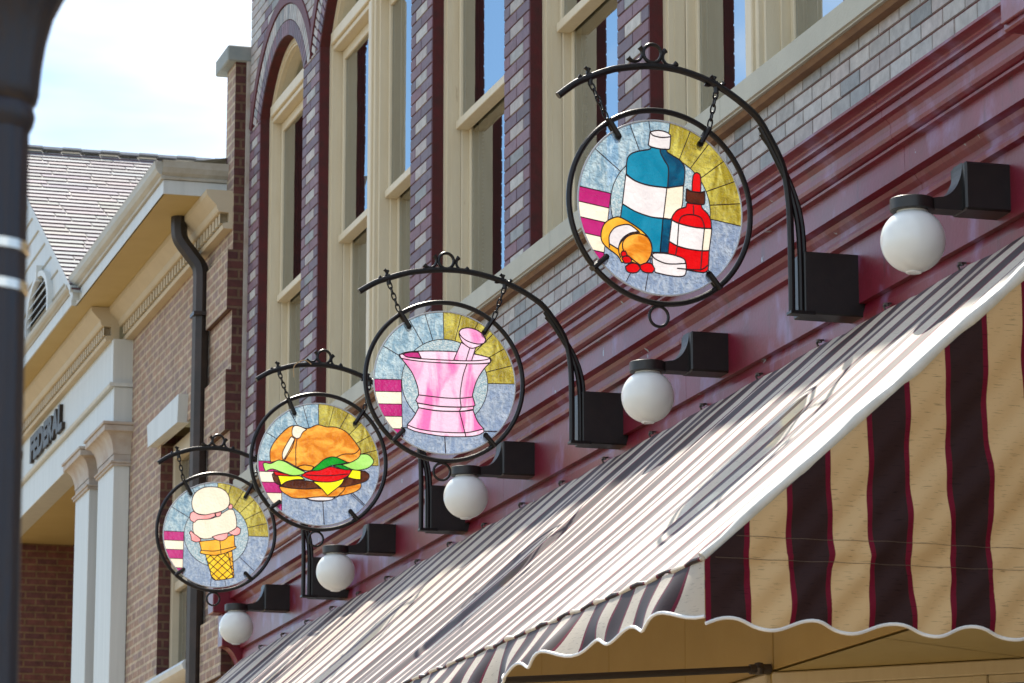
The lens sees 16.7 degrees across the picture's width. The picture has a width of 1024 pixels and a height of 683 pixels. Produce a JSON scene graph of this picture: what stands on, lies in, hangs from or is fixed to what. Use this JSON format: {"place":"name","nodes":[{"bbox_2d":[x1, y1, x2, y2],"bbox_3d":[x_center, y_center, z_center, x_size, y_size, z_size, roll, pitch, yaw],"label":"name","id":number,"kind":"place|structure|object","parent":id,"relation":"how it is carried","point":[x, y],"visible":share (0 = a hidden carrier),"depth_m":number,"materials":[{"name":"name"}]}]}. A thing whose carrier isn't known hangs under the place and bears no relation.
{"place":"outdoors","nodes":[
{"label":"outdoors","id":0,"kind":"place"},
{"bbox_2d":[18,45,251,682],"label":"bank building","id":1,"kind":"structure","parent":0,"point":[135,370],"depth_m":32.08,"materials":[{"name":"brick"}]},
{"bbox_2d":[145,432,189,682],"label":"window frame","id":2,"kind":"structure","parent":1,"relation":"in","point":[175,673],"depth_m":30.50,"materials":[{"name":"beige wood"}]},
{"bbox_2d":[29,0,251,159],"label":"sky","id":3,"kind":"structure","parent":0,"point":[132,76],"materials":[{"name":"white"}]},
{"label":"pavement","id":4,"kind":"structure","parent":0,"visible":0},
{"bbox_2d":[208,0,1023,682],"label":"shop building","id":5,"kind":"structure","parent":4,"relation":"on","point":[394,136],"depth_m":19.58,"materials":[{"name":"brick"}]},
{"bbox_2d":[157,434,348,600],"bbox_3d":[-1.789,1.202,23.952,1.359,1.110,0.160,3,-12,-16],"label":"sign bracket","id":6,"kind":"object","parent":5,"relation":"attached to","point":[316,590],"visible":0.67,"depth_m":23.93,"materials":[{"name":"black metal"}]},
{"bbox_2d":[155,457,276,605],"bbox_3d":[-2.024,1.299,23.809,0.834,1.031,0.055,3,-12,-12],"label":"hanging sign","id":7,"kind":"object","parent":6,"relation":"hanging from","point":[215,534],"visible":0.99,"depth_m":23.80,"materials":[{"name":"multicoloured glass"}]},
{"bbox_2d":[219,584,289,644],"bbox_3d":[-1.898,2.013,25.633,0.519,0.446,0.253,3,-12,-16],"label":"globe lamp","id":8,"kind":"object","parent":5,"relation":"attached to","point":[236,625],"visible":1,"depth_m":25.55,"materials":[{"name":"white glass"}]},
{"bbox_2d":[265,38,303,431],"bbox_3d":[-1.634,-0.746,27.092,0.232,3.304,1.568,3,-12,-16],"label":"window frame","id":9,"kind":"structure","parent":5,"relation":"in","point":[283,285],"depth_m":27.73,"materials":[{"name":"beige paint"}]},
{"bbox_2d":[316,523,395,591],"bbox_3d":[-1.018,1.411,22.658,0.519,0.446,0.253,3,-12,-16],"label":"globe lamp","id":10,"kind":"object","parent":5,"relation":"attached to","point":[335,570],"visible":1,"depth_m":22.58,"materials":[{"name":"white glass"}]},
{"bbox_2d":[255,349,469,534],"bbox_3d":[-0.915,0.600,21.039,1.337,1.084,0.160,3,-12,-16],"label":"sign bracket","id":11,"kind":"object","parent":5,"relation":"attached to","point":[440,518],"visible":0.72,"depth_m":21.03,"materials":[{"name":"black metal"}]},
{"bbox_2d":[249,373,387,546],"bbox_3d":[-1.159,0.713,20.890,0.849,1.056,0.047,3,-12,-14],"label":"hanging sign","id":12,"kind":"object","parent":11,"relation":"hanging from","point":[318,464],"visible":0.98,"depth_m":20.88,"materials":[{"name":"multicoloured glass"}]},
{"bbox_2d":[326,0,411,403],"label":"window frame","id":13,"kind":"structure","parent":5,"relation":"in","point":[386,218],"depth_m":24.95,"materials":[{"name":"beige paint"}]},
{"bbox_2d":[443,0,504,310],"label":"window frame","id":14,"kind":"structure","parent":5,"relation":"in","point":[473,104],"depth_m":22.40,"materials":[{"name":"beige paint"}]},
{"bbox_2d":[443,441,534,519],"bbox_3d":[-0.132,0.789,19.668,0.519,0.446,0.253,3,-12,-16],"label":"globe lamp","id":15,"kind":"object","parent":5,"relation":"attached to","point":[465,496],"visible":0.99,"depth_m":19.59,"materials":[{"name":"white glass"}]},
{"bbox_2d":[357,252,627,449],"bbox_3d":[-0.109,0.037,18.098,1.457,0.981,0.160,3,-12,-16],"label":"sign bracket","id":16,"kind":"object","parent":5,"relation":"attached to","point":[595,419],"visible":1,"depth_m":18.12,"materials":[{"name":"black metal"}]},
{"bbox_2d":[363,283,524,480],"bbox_3d":[-0.348,0.203,17.939,0.857,1.050,0.047,3,-12,-14],"label":"hanging sign","id":17,"kind":"object","parent":16,"relation":"hanging from","point":[444,382],"visible":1,"depth_m":17.94,"materials":[{"name":"multicoloured glass"}]},
{"bbox_2d":[542,0,618,236],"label":"window frame","id":18,"kind":"structure","parent":5,"relation":"in","point":[577,34],"depth_m":20.31,"materials":[{"name":"beige paint"}]},
{"bbox_2d":[215,235,1023,682],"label":"striped awning","id":19,"kind":"object","parent":5,"relation":"attached to","point":[863,477],"visible":1,"depth_m":12.60,"materials":[{"name":"fabric"}]},
{"bbox_2d":[621,331,728,423],"bbox_3d":[0.773,0.178,16.607,0.519,0.446,0.253,3,-12,-16],"label":"globe lamp","id":20,"kind":"object","parent":5,"relation":"attached to","point":[647,394],"visible":1,"depth_m":16.53,"materials":[{"name":"white glass"}]},
{"bbox_2d":[556,43,864,323],"bbox_3d":[0.842,-0.696,15.023,1.392,1.164,0.160,3,-12,-16],"label":"sign bracket","id":21,"kind":"object","parent":5,"relation":"attached to","point":[823,287],"visible":1,"depth_m":15.02,"materials":[{"name":"black metal"}]},
{"bbox_2d":[566,83,752,327],"bbox_3d":[0.634,-0.580,14.886,0.874,1.074,0.060,5,-13,-21],"label":"hanging sign","id":22,"kind":"object","parent":21,"relation":"hanging from","point":[659,207],"visible":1,"depth_m":14.88,"materials":[{"name":"multicoloured glass"}]},
{"bbox_2d":[663,0,842,125],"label":"window frame","id":23,"kind":"structure","parent":5,"relation":"in","point":[727,40],"depth_m":17.91,"materials":[{"name":"beige paint"}]},
{"bbox_2d":[739,674,769,682],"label":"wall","id":24,"kind":"structure","parent":5,"relation":"in","point":[765,678],"depth_m":15.89,"materials":[{"name":"beige paint"}]},
{"bbox_2d":[772,658,1023,682],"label":"shop window","id":25,"kind":"structure","parent":5,"relation":"in","point":[1003,670],"depth_m":15.43,"materials":[{"name":"beige paint"}]},
{"bbox_2d":[880,161,1010,274],"bbox_3d":[1.681,-0.474,13.544,0.519,0.446,0.253,3,-12,-16],"label":"globe lamp","id":26,"kind":"object","parent":5,"relation":"attached to","point":[913,239],"visible":1,"depth_m":13.47,"materials":[{"name":"white glass"}]},
{"label":"road","id":27,"kind":"structure","parent":0,"visible":0},
{"bbox_2d":[0,0,64,682],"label":"street lamp","id":28,"kind":"object","parent":27,"relation":"on","point":[25,27],"visible":1,"depth_m":5.08,"materials":[{"name":"metal"}]}
]}

